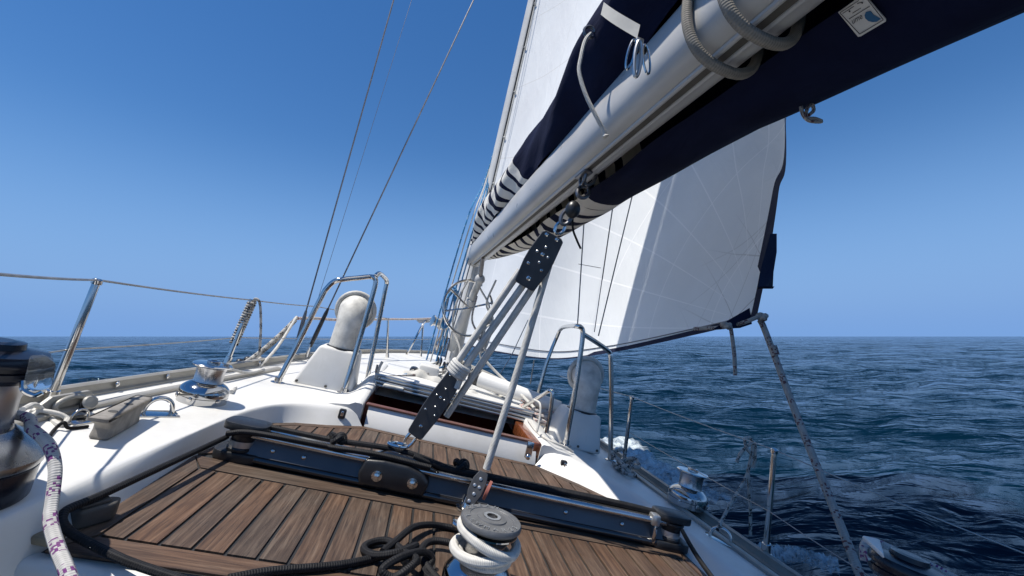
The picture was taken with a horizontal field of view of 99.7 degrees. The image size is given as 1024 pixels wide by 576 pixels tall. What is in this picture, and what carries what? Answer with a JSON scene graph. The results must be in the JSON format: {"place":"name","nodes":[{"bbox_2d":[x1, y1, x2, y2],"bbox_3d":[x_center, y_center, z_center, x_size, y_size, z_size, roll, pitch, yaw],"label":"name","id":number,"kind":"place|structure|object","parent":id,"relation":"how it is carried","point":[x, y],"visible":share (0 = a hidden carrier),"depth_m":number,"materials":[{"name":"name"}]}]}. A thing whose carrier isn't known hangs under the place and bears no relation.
{"place":"outdoors","nodes":[
{"label":"outdoors","id":0,"kind":"place"},
{"bbox_2d":[0,336,1023,575],"bbox_3d":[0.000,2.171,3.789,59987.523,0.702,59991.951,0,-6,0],"label":"sea","id":1,"kind":"structure","parent":0,"point":[932,426],"depth_m":8.84,"materials":[{"name":"liquid"}]},
{"bbox_2d":[0,349,801,575],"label":"sailing yacht","id":2,"kind":"object","parent":1,"relation":"on","point":[204,513],"visible":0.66,"depth_m":1.21,"materials":[{"name":"plastic"}]},
{"bbox_2d":[0,337,55,509],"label":"winch","id":3,"kind":"object","parent":2,"relation":"on","point":[23,365],"visible":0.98,"depth_m":0.74,"materials":[{"name":"metal"}]},
{"bbox_2d":[15,410,78,575],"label":"genoa sheet","id":4,"kind":"object","parent":3,"relation":"hanging from","point":[61,558],"visible":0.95,"depth_m":0.70,"materials":[{"name":"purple fabric"}]},
{"bbox_2d":[19,402,70,426],"bbox_3d":[-1.147,0.310,1.058,0.084,0.060,0.121,15,-6,-9],"label":"lashing","id":5,"kind":"object","parent":2,"relation":"attached to","point":[40,408],"visible":0.84,"depth_m":1.08,"materials":[{"name":"white fabric"}]},
{"bbox_2d":[31,531,65,546],"bbox_3d":[-0.809,0.437,0.753,0.040,0.016,0.027,15,-6,-9],"label":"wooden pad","id":6,"kind":"object","parent":2,"relation":"on","point":[38,539],"visible":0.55,"depth_m":0.74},
{"bbox_2d":[29,390,97,412],"bbox_3d":[-1.201,0.315,1.171,0.040,0.060,0.189,15,-6,-9],"label":"rail fairlead","id":7,"kind":"object","parent":2,"relation":"on","point":[56,402],"visible":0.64,"depth_m":1.15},
{"bbox_2d":[49,421,88,435],"bbox_3d":[-1.091,0.339,1.056,0.042,0.025,0.100,15,-6,-9],"label":"shock cord","id":8,"kind":"object","parent":2,"relation":"on","point":[58,425],"visible":0.94,"depth_m":1.06,"materials":[{"name":"black fabric"}]},
{"bbox_2d":[41,278,102,401],"bbox_3d":[-1.220,0.150,1.196,0.050,0.372,0.046,15,-6,-9],"label":"stanchion","id":9,"kind":"object","parent":2,"relation":"on","point":[66,358],"visible":0.72,"depth_m":1.19,"materials":[{"name":"metal"}]},
{"bbox_2d":[0,273,383,317],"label":"lifeline","id":10,"kind":"object","parent":9,"relation":"attached to","point":[40,277],"visible":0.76,"depth_m":1.28,"materials":[{"name":"metal"}]},
{"bbox_2d":[297,317,430,320],"bbox_3d":[-1.260,0.295,4.189,0.068,0.122,2.473,-1,-7,11],"label":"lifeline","id":11,"kind":"object","parent":10,"relation":"attached to","point":[326,319],"visible":0.62,"depth_m":4.21},
{"bbox_2d":[49,337,427,352],"bbox_3d":[-1.174,0.359,2.984,0.476,0.041,4.620,0,-6,-1],"label":"lifeline","id":12,"kind":"object","parent":9,"relation":"attached to","point":[196,341],"visible":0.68,"depth_m":1.67,"materials":[{"name":"metal"}]},
{"bbox_2d":[56,408,92,425],"bbox_3d":[-1.137,0.336,1.134,0.059,0.040,0.064,-1,-6,6],"label":"deck eye","id":13,"kind":"object","parent":2,"relation":"on","point":[76,420],"visible":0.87,"depth_m":1.13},
{"bbox_2d":[79,395,97,412],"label":"rail block","id":14,"kind":"structure","parent":2,"relation":"on","point":[90,403],"depth_m":1.18,"materials":[{"name":"grey plastic"}]},
{"bbox_2d":[70,496,120,529],"bbox_3d":[-0.820,0.437,0.848,0.054,0.043,0.080,15,-6,-9],"label":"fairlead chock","id":15,"kind":"object","parent":2,"relation":"on","point":[101,510],"visible":0.71,"depth_m":0.83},
{"bbox_2d":[86,395,152,439],"bbox_3d":[-1.031,0.339,1.134,0.055,0.086,0.250,2,-7,-20],"label":"mooring cleat","id":16,"kind":"object","parent":2,"relation":"on","point":[113,420],"visible":1,"depth_m":1.10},
{"bbox_2d":[14,367,281,425],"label":"genoa track","id":17,"kind":"structure","parent":2,"relation":"on","point":[101,403],"depth_m":1.36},
{"bbox_2d":[140,396,179,416],"bbox_3d":[-1.076,0.362,1.312,0.059,0.068,0.105,-5,-8,37],"label":"deck eye","id":18,"kind":"object","parent":2,"relation":"on","point":[171,412],"visible":0.8,"depth_m":1.31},
{"bbox_2d":[175,359,232,406],"bbox_3d":[-1.087,0.331,1.543,0.155,0.146,0.159,15,-6,-9],"label":"winch","id":19,"kind":"object","parent":2,"relation":"on","point":[205,386],"visible":1,"depth_m":1.50,"materials":[{"name":"silver metal"}]},
{"bbox_2d":[223,299,252,362],"bbox_3d":[-1.363,0.222,2.150,0.046,0.348,0.082,15,-6,-9],"label":"stanchion","id":20,"kind":"object","parent":2,"relation":"on","point":[228,358],"visible":0.63,"depth_m":2.13,"materials":[{"name":"metal"}]},
{"bbox_2d":[229,298,261,356],"bbox_3d":[-1.314,0.190,2.185,0.158,0.284,0.045,15,-6,-9],"label":"stanchion lashing","id":21,"kind":"object","parent":20,"relation":"attached to","point":[247,312],"visible":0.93,"depth_m":2.17,"materials":[{"name":"white fabric"}]},
{"bbox_2d":[230,316,297,393],"bbox_3d":[-1.301,0.300,2.256,0.103,0.361,1.133,2,-7,-15],"label":"halyard tail","id":22,"kind":"object","parent":2,"relation":"on","point":[232,390],"visible":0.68,"depth_m":2.51},
{"bbox_2d":[246,317,297,359],"bbox_3d":[-1.470,0.316,2.618,0.047,0.307,0.436,-1,-7,13],"label":"rope tail","id":23,"kind":"object","parent":2,"relation":"attached to","point":[272,341],"visible":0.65,"depth_m":2.63},
{"bbox_2d":[270,271,388,392],"bbox_3d":[-0.917,0.199,2.348,0.425,0.662,0.467,15,-6,-9],"label":"vent guard","id":24,"kind":"object","parent":2,"relation":"on","point":[306,326],"visible":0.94,"depth_m":2.25,"materials":[{"name":"metal"}]},
{"bbox_2d":[227,536,435,575],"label":"rope coil","id":25,"kind":"object","parent":2,"relation":"on","point":[399,553],"visible":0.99,"depth_m":0.90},
{"bbox_2d":[293,291,376,391],"bbox_3d":[-0.934,0.266,2.349,0.304,0.538,0.277,15,-6,-9],"label":"dorade vent","id":26,"kind":"object","parent":2,"relation":"on","point":[326,365],"visible":0.88,"depth_m":2.28,"materials":[{"name":"white plastic"}]},
{"bbox_2d":[295,0,393,341],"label":"shroud","id":27,"kind":"object","parent":2,"relation":"attached to","point":[303,320],"visible":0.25,"depth_m":3.00,"materials":[{"name":"metal"}]},
{"bbox_2d":[318,0,411,296],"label":"shroud","id":28,"kind":"object","parent":2,"relation":"attached to","point":[363,153],"visible":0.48,"depth_m":3.62,"materials":[{"name":"metal"}]},
{"bbox_2d":[385,318,388,356],"bbox_3d":[-1.236,0.503,4.306,0.052,0.408,0.108,2,-7,-20],"label":"stanchion","id":29,"kind":"object","parent":2,"relation":"on","point":[387,346],"visible":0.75,"depth_m":4.29,"materials":[{"name":"metal"}]},
{"bbox_2d":[305,0,473,356],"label":"shroud","id":30,"kind":"object","parent":2,"relation":"attached to","point":[308,351],"visible":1,"depth_m":3.15,"materials":[{"name":"metal"}]},
{"bbox_2d":[310,308,328,346],"bbox_3d":[-1.308,0.267,2.928,0.058,0.280,0.038,15,-6,-9],"label":"shroud boot","id":31,"kind":"object","parent":30,"relation":"attached to","point":[318,328],"visible":1,"depth_m":2.92,"materials":[{"name":"black plastic"}]},
{"bbox_2d":[379,521,458,550],"bbox_3d":[-0.189,0.622,1.069,0.257,0.038,0.216,15,-6,-9],"label":"rope tail","id":32,"kind":"object","parent":2,"relation":"on","point":[400,536],"visible":0.73,"depth_m":1.09},
{"bbox_2d":[406,318,446,356],"bbox_3d":[-0.985,0.637,5.622,0.269,0.533,1.131,-2,-7,18],"label":"bow pulpit","id":33,"kind":"object","parent":2,"relation":"on","point":[423,322],"visible":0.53,"depth_m":5.32,"materials":[{"name":"metal"}]},
{"bbox_2d":[419,362,438,375],"bbox_3d":[-0.592,0.618,3.009,0.140,0.170,0.200,15,-6,-9],"label":"deck locker","id":34,"kind":"object","parent":2,"relation":"on","point":[431,369],"visible":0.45,"depth_m":2.92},
{"bbox_2d":[419,537,450,575],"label":"rope bight","id":35,"kind":"object","parent":2,"relation":"on","point":[426,543],"visible":0.59,"depth_m":1.03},
{"bbox_2d":[402,369,477,404],"bbox_3d":[-0.461,0.633,2.771,0.542,0.221,0.112,-1,-6,7],"label":"folded cover","id":36,"kind":"object","parent":2,"relation":"on","point":[420,373],"visible":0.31,"depth_m":2.76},
{"bbox_2d":[212,416,691,553],"bbox_3d":[-0.137,0.618,1.379,1.521,0.139,0.172,15,-6,-9],"label":"mainsheet traveller","id":37,"kind":"object","parent":2,"relation":"attached to","point":[661,527],"visible":0.96,"depth_m":1.34,"materials":[{"name":"metal"}]},
{"bbox_2d":[58,435,229,575],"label":"control line","id":38,"kind":"object","parent":37,"relation":"attached to","point":[71,532],"visible":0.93,"depth_m":0.77,"materials":[{"name":"black fabric"}]},
{"bbox_2d":[225,429,430,469],"bbox_3d":[-0.540,0.486,1.295,0.600,0.046,0.041,15,-6,-9],"label":"control line","id":39,"kind":"object","parent":37,"relation":"attached to","point":[345,449],"visible":1,"depth_m":1.29,"materials":[{"name":"black fabric"}]},
{"bbox_2d":[329,431,347,444],"bbox_3d":[-0.535,0.462,1.325,0.057,0.035,0.054,15,-6,-9],"label":"stopper knot","id":40,"kind":"object","parent":37,"relation":"attached to","point":[340,438],"visible":0.99,"depth_m":1.32,"materials":[{"name":"black fabric"}]},
{"bbox_2d":[269,424,450,466],"bbox_3d":[-0.472,0.488,1.345,0.578,0.035,0.072,15,-6,-9],"label":"control line","id":41,"kind":"object","parent":37,"relation":"attached to","point":[327,438],"visible":0.73,"depth_m":1.34,"materials":[{"name":"black fabric"}]},
{"bbox_2d":[408,372,457,439],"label":"mainsheet block","id":42,"kind":"structure","parent":37,"relation":"attached to","point":[435,405],"depth_m":1.35,"materials":[{"name":"black plastic"}]},
{"bbox_2d":[441,269,518,379],"bbox_3d":[-0.107,0.139,1.370,0.286,0.401,0.023,-1,-6,8],"label":"mainsheet fall","id":43,"kind":"object","parent":42,"relation":"attached to","point":[486,319],"visible":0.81,"depth_m":1.36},
{"bbox_2d":[453,458,469,469],"bbox_3d":[-0.161,0.569,1.387,0.057,0.035,0.054,15,-6,-9],"label":"stopper knot","id":44,"kind":"object","parent":37,"relation":"attached to","point":[461,464],"visible":0.92,"depth_m":1.38,"materials":[{"name":"black fabric"}]},
{"bbox_2d":[413,454,655,513],"bbox_3d":[0.117,0.648,1.399,0.891,0.042,0.049,15,-6,-9],"label":"control line","id":45,"kind":"object","parent":37,"relation":"attached to","point":[524,484],"visible":0.87,"depth_m":1.40,"materials":[{"name":"black fabric"}]},
{"bbox_2d":[448,464,651,508],"bbox_3d":[0.122,0.659,1.424,0.891,0.033,0.047,15,-6,-9],"label":"control line","id":46,"kind":"object","parent":37,"relation":"attached to","point":[547,485],"visible":0.22,"depth_m":1.42,"materials":[{"name":"black fabric"}]},
{"bbox_2d":[456,470,492,511],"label":"foot block","id":47,"kind":"structure","parent":2,"relation":"on","point":[477,486],"depth_m":1.28,"materials":[{"name":"metal"}]},
{"bbox_2d":[441,503,520,575],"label":"winch","id":48,"kind":"object","parent":2,"relation":"on","point":[496,527],"visible":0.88,"depth_m":0.93,"materials":[{"name":"silver metal"}]},
{"bbox_2d":[449,516,520,573],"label":"winch turns","id":49,"kind":"object","parent":48,"relation":"attached to","point":[495,561],"visible":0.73,"depth_m":0.90,"materials":[{"name":"white fabric"}]},
{"bbox_2d":[439,0,534,380],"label":"mast","id":50,"kind":"object","parent":2,"relation":"on","point":[511,89],"visible":0.46,"depth_m":3.64,"materials":[{"name":"metal"}]},
{"bbox_2d":[430,315,444,329],"bbox_3d":[-0.592,0.273,3.427,0.117,0.105,0.120,15,-6,-9],"label":"mast winch","id":51,"kind":"object","parent":50,"relation":"attached to","point":[433,320],"visible":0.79,"depth_m":3.40,"materials":[{"name":"metal"}]},
{"bbox_2d":[430,168,489,361],"bbox_3d":[-0.288,-0.672,3.517,0.086,2.568,0.409,15,-6,-9],"label":"halyard","id":52,"kind":"object","parent":50,"relation":"attached to","point":[459,261],"visible":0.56,"depth_m":3.27,"materials":[{"name":"white fabric"}]},
{"bbox_2d":[441,287,457,328],"bbox_3d":[-0.467,0.152,3.260,0.103,0.327,0.100,15,-6,-9],"label":"rope hank","id":53,"kind":"object","parent":52,"relation":"hanging from","point":[445,306],"visible":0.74,"depth_m":3.25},
{"bbox_2d":[426,146,494,359],"bbox_3d":[-0.303,-0.680,3.498,0.113,2.558,0.443,15,-6,-9],"label":"halyard","id":54,"kind":"object","parent":50,"relation":"attached to","point":[455,258],"visible":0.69,"depth_m":3.23,"materials":[{"name":"blue fabric"}]},
{"bbox_2d":[435,179,487,361],"bbox_3d":[-0.267,-0.669,3.537,0.056,2.564,0.380,15,-6,-9],"label":"halyard","id":55,"kind":"object","parent":50,"relation":"attached to","point":[459,276],"visible":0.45,"depth_m":3.30,"materials":[{"name":"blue fabric"}]},
{"bbox_2d":[439,183,488,359],"bbox_3d":[-0.251,-0.672,3.556,0.037,2.551,0.347,15,-6,-9],"label":"halyard","id":56,"kind":"object","parent":50,"relation":"attached to","point":[459,287],"visible":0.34,"depth_m":3.33,"materials":[{"name":"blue fabric"}]},
{"bbox_2d":[444,187,489,359],"bbox_3d":[-0.238,-0.671,3.575,0.040,2.548,0.313,15,-6,-9],"label":"halyard","id":57,"kind":"object","parent":50,"relation":"attached to","point":[459,302],"visible":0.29,"depth_m":3.34,"materials":[{"name":"fabric"}]},
{"bbox_2d":[466,0,823,266],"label":"boom","id":58,"kind":"object","parent":50,"relation":"attached to","point":[631,111],"visible":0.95,"depth_m":0.99,"materials":[{"name":"paint"}]},
{"bbox_2d":[446,258,484,351],"bbox_3d":[-0.325,0.138,3.219,0.105,0.678,0.535,5,-8,-36],"label":"boom vang","id":59,"kind":"object","parent":58,"relation":"attached to","point":[462,320],"visible":0.98,"depth_m":3.20,"materials":[{"name":"paint"}]},
{"bbox_2d":[435,328,447,354],"bbox_3d":[-0.540,0.401,3.327,0.091,0.237,0.091,15,-6,-9],"label":"rope hank","id":60,"kind":"object","parent":59,"relation":"hanging from","point":[439,339],"visible":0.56,"depth_m":3.32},
{"bbox_2d":[438,280,468,375],"bbox_3d":[-0.397,0.297,3.158,0.130,0.726,0.095,15,-6,-9],"label":"mast line","id":61,"kind":"object","parent":59,"relation":"hanging from","point":[463,288],"visible":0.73,"depth_m":3.16,"materials":[{"name":"white fabric"}]},
{"bbox_2d":[442,279,492,336],"bbox_3d":[-0.319,0.148,3.192,0.428,0.429,0.022,4,-8,-32],"label":"spoked ring","id":62,"kind":"object","parent":59,"relation":"attached to","point":[461,300],"visible":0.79,"depth_m":3.14,"materials":[{"name":"metal"}]},
{"bbox_2d":[478,280,496,350],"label":"mast line","id":63,"kind":"object","parent":62,"relation":"hanging from","point":[487,308],"visible":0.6,"depth_m":3.19,"materials":[{"name":"white fabric"}]},
{"bbox_2d":[515,230,562,290],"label":"mainsheet block","id":64,"kind":"structure","parent":58,"relation":"hanging from","point":[539,260],"depth_m":1.34,"materials":[{"name":"black plastic"}]},
{"bbox_2d":[443,289,534,417],"bbox_3d":[-0.070,0.201,1.388,0.307,0.432,0.023,-1,-7,11],"label":"mainsheet fall","id":65,"kind":"object","parent":64,"relation":"attached to","point":[489,351],"visible":0.92,"depth_m":1.38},
{"bbox_2d":[462,284,525,366],"bbox_3d":[-0.079,0.151,1.374,0.265,0.354,0.023,-1,-6,9],"label":"mainsheet fall","id":66,"kind":"object","parent":64,"relation":"attached to","point":[493,326],"visible":0.8,"depth_m":1.36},
{"bbox_2d":[447,357,471,389],"bbox_3d":[-0.171,0.270,1.362,0.077,0.094,0.073,15,-6,-9],"label":"becket knot","id":67,"kind":"object","parent":66,"relation":"attached to","point":[458,370],"visible":0.94,"depth_m":1.34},
{"bbox_2d":[483,267,551,469],"bbox_3d":[0.027,0.215,1.349,0.059,0.710,0.048,15,-6,-9],"label":"mainsheet fall","id":68,"kind":"object","parent":64,"relation":"attached to","point":[514,378],"visible":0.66,"depth_m":1.34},
{"bbox_2d":[553,221,566,234],"bbox_3d":[0.151,-0.189,1.360,0.043,0.048,0.011,0,-6,-4],"label":"shackle","id":69,"kind":"object","parent":64,"relation":"on","point":[555,229],"visible":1,"depth_m":1.35,"materials":[{"name":"metal"}]},
{"bbox_2d":[559,209,572,225],"bbox_3d":[0.171,-0.224,1.361,0.049,0.062,0.013,0,-6,-4],"label":"shackle","id":70,"kind":"object","parent":69,"relation":"attached to","point":[567,222],"visible":0.73,"depth_m":1.35,"materials":[{"name":"metal"}]},
{"bbox_2d":[565,201,579,218],"bbox_3d":[0.191,-0.246,1.356,0.046,0.058,0.042,15,-6,-9],"label":"tape wrap","id":71,"kind":"object","parent":70,"relation":"attached to","point":[572,209],"visible":1,"depth_m":1.34,"materials":[{"name":"black plastic"}]},
{"bbox_2d":[492,0,601,189],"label":"mainsail","id":72,"kind":"object","parent":58,"relation":"attached to","point":[555,30],"visible":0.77,"depth_m":3.15,"materials":[{"name":"white fabric"}]},
{"bbox_2d":[575,169,592,185],"bbox_3d":[0.226,-0.343,1.359,0.030,0.048,0.080,2,-7,-14],"label":"boom bail","id":73,"kind":"object","parent":58,"relation":"hanging from","point":[582,175],"visible":1,"depth_m":1.34,"materials":[{"name":"metal"}]},
{"bbox_2d":[575,185,590,199],"bbox_3d":[0.225,-0.303,1.366,0.063,0.058,0.022,5,-8,-35],"label":"shackle","id":74,"kind":"object","parent":73,"relation":"hanging from","point":[579,196],"visible":0.98,"depth_m":1.36,"materials":[{"name":"metal"}]},
{"bbox_2d":[681,0,764,79],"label":"boom tie","id":75,"kind":"object","parent":58,"relation":"attached to","point":[703,57],"visible":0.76,"depth_m":0.76,"materials":[{"name":"grey fabric"}]},
{"bbox_2d":[470,0,1023,259],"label":"boom cover","id":76,"kind":"object","parent":58,"relation":"attached to","point":[830,53],"visible":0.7,"depth_m":0.96,"materials":[{"name":"fabric"}]},
{"bbox_2d":[601,3,650,78],"bbox_3d":[0.211,-0.484,0.824,0.096,0.200,0.042,-4,-8,31],"label":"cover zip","id":77,"kind":"object","parent":76,"relation":"hanging from","point":[619,20],"visible":1,"depth_m":0.81,"materials":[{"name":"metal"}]},
{"bbox_2d":[799,103,822,123],"bbox_3d":[0.582,-0.341,0.840,0.051,0.040,0.008,1,-7,-10],"label":"toggle loop","id":78,"kind":"object","parent":76,"relation":"hanging from","point":[805,115],"visible":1,"depth_m":0.84,"materials":[{"name":"grey fabric"}]},
{"bbox_2d":[838,0,885,36],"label":"makers label","id":79,"kind":"object","parent":76,"relation":"attached to","point":[861,17],"visible":1,"depth_m":0.64,"materials":[{"name":"white fabric"}]},
{"bbox_2d":[717,0,805,50],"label":"boom tie","id":80,"kind":"object","parent":58,"relation":"attached to","point":[740,24],"visible":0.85,"depth_m":0.68,"materials":[{"name":"grey fabric"}]},
{"bbox_2d":[467,369,561,410],"bbox_3d":[0.011,0.657,2.767,0.617,0.269,0.103,-2,-7,13],"label":"white pole","id":81,"kind":"object","parent":2,"relation":"on","point":[489,382],"visible":0.7,"depth_m":2.74,"materials":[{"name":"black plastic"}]},
{"bbox_2d":[486,361,535,408],"bbox_3d":[-0.011,0.597,2.756,0.443,0.293,0.076,-6,-8,41],"label":"deck line","id":82,"kind":"object","parent":81,"relation":"attached to","point":[503,378],"visible":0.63,"depth_m":2.83,"materials":[{"name":"white fabric"}]},
{"bbox_2d":[519,399,554,425],"bbox_3d":[0.151,0.772,2.670,0.234,0.151,0.352,15,-6,-9],"label":"rope coil","id":83,"kind":"object","parent":2,"relation":"on","point":[544,416],"visible":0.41,"depth_m":2.60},
{"bbox_2d":[522,389,553,432],"bbox_3d":[0.146,0.640,2.413,0.056,0.218,0.446,15,-6,-9],"label":"grab rail","id":84,"kind":"object","parent":2,"relation":"attached to","point":[543,394],"visible":0.96,"depth_m":2.21,"materials":[{"name":"metal"}]},
{"bbox_2d":[527,419,573,452],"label":"deck line","id":85,"kind":"object","parent":2,"relation":"on","point":[550,440],"visible":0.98,"depth_m":2.14,"materials":[{"name":"white fabric"}]},
{"bbox_2d":[543,356,603,453],"bbox_3d":[0.388,0.645,2.504,0.304,0.511,0.272,15,-6,-9],"label":"dorade vent","id":86,"kind":"object","parent":2,"relation":"on","point":[585,430],"visible":0.84,"depth_m":2.43,"materials":[{"name":"white plastic"}]},
{"bbox_2d":[537,324,615,462],"bbox_3d":[0.362,0.615,2.722,0.342,0.769,0.933,1,-6,-8],"label":"vent guard","id":87,"kind":"object","parent":2,"relation":"on","point":[608,351],"visible":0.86,"depth_m":2.39,"materials":[{"name":"metal"}]},
{"bbox_2d":[577,225,583,323],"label":"rigging line","id":88,"kind":"object","parent":87,"relation":"attached to","point":[580,275],"visible":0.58,"depth_m":2.76,"materials":[{"name":"metal"}]},
{"bbox_2d":[594,209,612,331],"bbox_3d":[0.744,-1.012,2.904,0.446,2.602,0.006,0,-6,-3],"label":"rigging line","id":89,"kind":"object","parent":2,"relation":"attached to","point":[602,274],"visible":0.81,"depth_m":2.79,"materials":[{"name":"metal"}]},
{"bbox_2d":[444,118,785,359],"bbox_3d":[1.409,-4.269,4.734,1.678,10.467,4.463,15,-6,-9],"label":"genoa","id":90,"kind":"object","parent":2,"relation":"on","point":[697,252],"visible":0.46,"depth_m":3.58,"materials":[{"name":"white fabric"}]},
{"bbox_2d":[729,326,736,374],"bbox_3d":[1.111,0.315,2.172,0.040,0.245,0.021,4,-8,-33],"label":"lazy sheet","id":91,"kind":"object","parent":90,"relation":"hanging from","point":[733,347],"visible":0.92,"depth_m":2.17,"materials":[{"name":"grey fabric"}]},
{"bbox_2d":[755,312,768,320],"bbox_3d":[1.252,0.144,2.156,0.058,0.040,0.056,15,-6,-9],"label":"clew knot","id":92,"kind":"object","parent":90,"relation":"attached to","point":[764,316],"visible":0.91,"depth_m":2.14,"materials":[{"name":"grey fabric"}]},
{"bbox_2d":[757,320,864,575],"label":"genoa sheet","id":93,"kind":"object","parent":92,"relation":"hanging from","point":[851,553],"visible":0.94,"depth_m":1.70,"materials":[{"name":"grey fabric"}]},
{"bbox_2d":[598,197,631,335],"bbox_3d":[0.924,-1.064,2.941,0.075,2.864,0.067,15,-6,-9],"label":"rigging line","id":94,"kind":"object","parent":2,"relation":"attached to","point":[614,267],"visible":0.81,"depth_m":2.81,"materials":[{"name":"metal"}]},
{"bbox_2d":[610,448,640,477],"bbox_3d":[0.585,0.906,2.203,0.130,0.118,0.283,15,-6,-9],"label":"rope pile","id":95,"kind":"object","parent":2,"relation":"on","point":[623,466],"visible":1,"depth_m":2.18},
{"bbox_2d":[621,396,633,458],"bbox_3d":[0.635,0.796,2.382,0.045,0.411,0.147,2,-7,-19],"label":"stanchion","id":96,"kind":"object","parent":2,"relation":"on","point":[628,423],"visible":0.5,"depth_m":2.36,"materials":[{"name":"metal"}]},
{"bbox_2d":[561,376,1023,553],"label":"lifeline","id":97,"kind":"object","parent":96,"relation":"attached to","point":[841,479],"visible":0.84,"depth_m":1.38,"materials":[{"name":"metal"}]},
{"bbox_2d":[735,441,756,468],"bbox_3d":[0.974,0.682,1.787,0.093,0.111,0.013,15,-6,-9],"label":"hanging rope","id":98,"kind":"object","parent":97,"relation":"hanging from","point":[742,451],"visible":0.96,"depth_m":1.78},
{"bbox_2d":[667,466,708,512],"bbox_3d":[0.793,0.882,1.922,0.167,0.157,0.171,15,-6,-9],"label":"winch","id":99,"kind":"object","parent":2,"relation":"on","point":[686,492],"visible":0.95,"depth_m":1.88,"materials":[{"name":"silver metal"}]},
{"bbox_2d":[680,528,713,575],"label":"deck line","id":100,"kind":"object","parent":2,"relation":"on","point":[697,556],"visible":0.66,"depth_m":1.32,"materials":[{"name":"black fabric"}]},
{"bbox_2d":[617,463,778,575],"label":"genoa track","id":101,"kind":"structure","parent":2,"relation":"on","point":[746,556],"depth_m":1.65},
{"bbox_2d":[705,526,735,547],"bbox_3d":[0.772,0.920,1.605,0.104,0.065,0.060,-3,-7,28],"label":"deck eye","id":102,"kind":"object","parent":2,"relation":"on","point":[712,536],"visible":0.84,"depth_m":1.60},
{"bbox_2d":[761,448,778,554],"bbox_3d":[0.915,0.769,1.546,0.046,0.404,0.120,0,-6,2],"label":"stanchion","id":103,"kind":"object","parent":2,"relation":"on","point":[766,545],"visible":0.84,"depth_m":1.53,"materials":[{"name":"metal"}]},
{"bbox_2d":[629,432,869,575],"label":"lifeline","id":104,"kind":"object","parent":103,"relation":"attached to","point":[763,508],"visible":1,"depth_m":1.51,"materials":[{"name":"metal"}]},
{"bbox_2d":[716,436,753,535],"bbox_3d":[0.864,0.802,1.683,0.340,0.398,0.038,5,-8,-39],"label":"hanging rope","id":105,"kind":"object","parent":104,"relation":"hanging from","point":[740,487],"visible":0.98,"depth_m":1.77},
{"bbox_2d":[862,536,947,575],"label":"winch","id":106,"kind":"object","parent":2,"relation":"on","point":[891,561],"visible":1,"depth_m":0.97,"materials":[{"name":"metal"}]},
{"bbox_2d":[859,537,957,575],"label":"genoa sheet","id":107,"kind":"object","parent":106,"relation":"attached to","point":[863,544],"visible":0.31,"depth_m":1.14,"materials":[{"name":"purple fabric"}]},
{"bbox_2d":[603,436,839,573],"bbox_3d":[1.651,2.050,4.597,1.265,0.149,3.794,1,-6,-6],"label":"wake foam","id":108,"kind":"object","parent":1,"relation":"on","point":[659,470],"visible":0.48,"depth_m":4.49,"materials":[{"name":"white"}]},
{"bbox_2d":[0,0,1023,335],"label":"sky","id":109,"kind":"structure","parent":0,"point":[194,146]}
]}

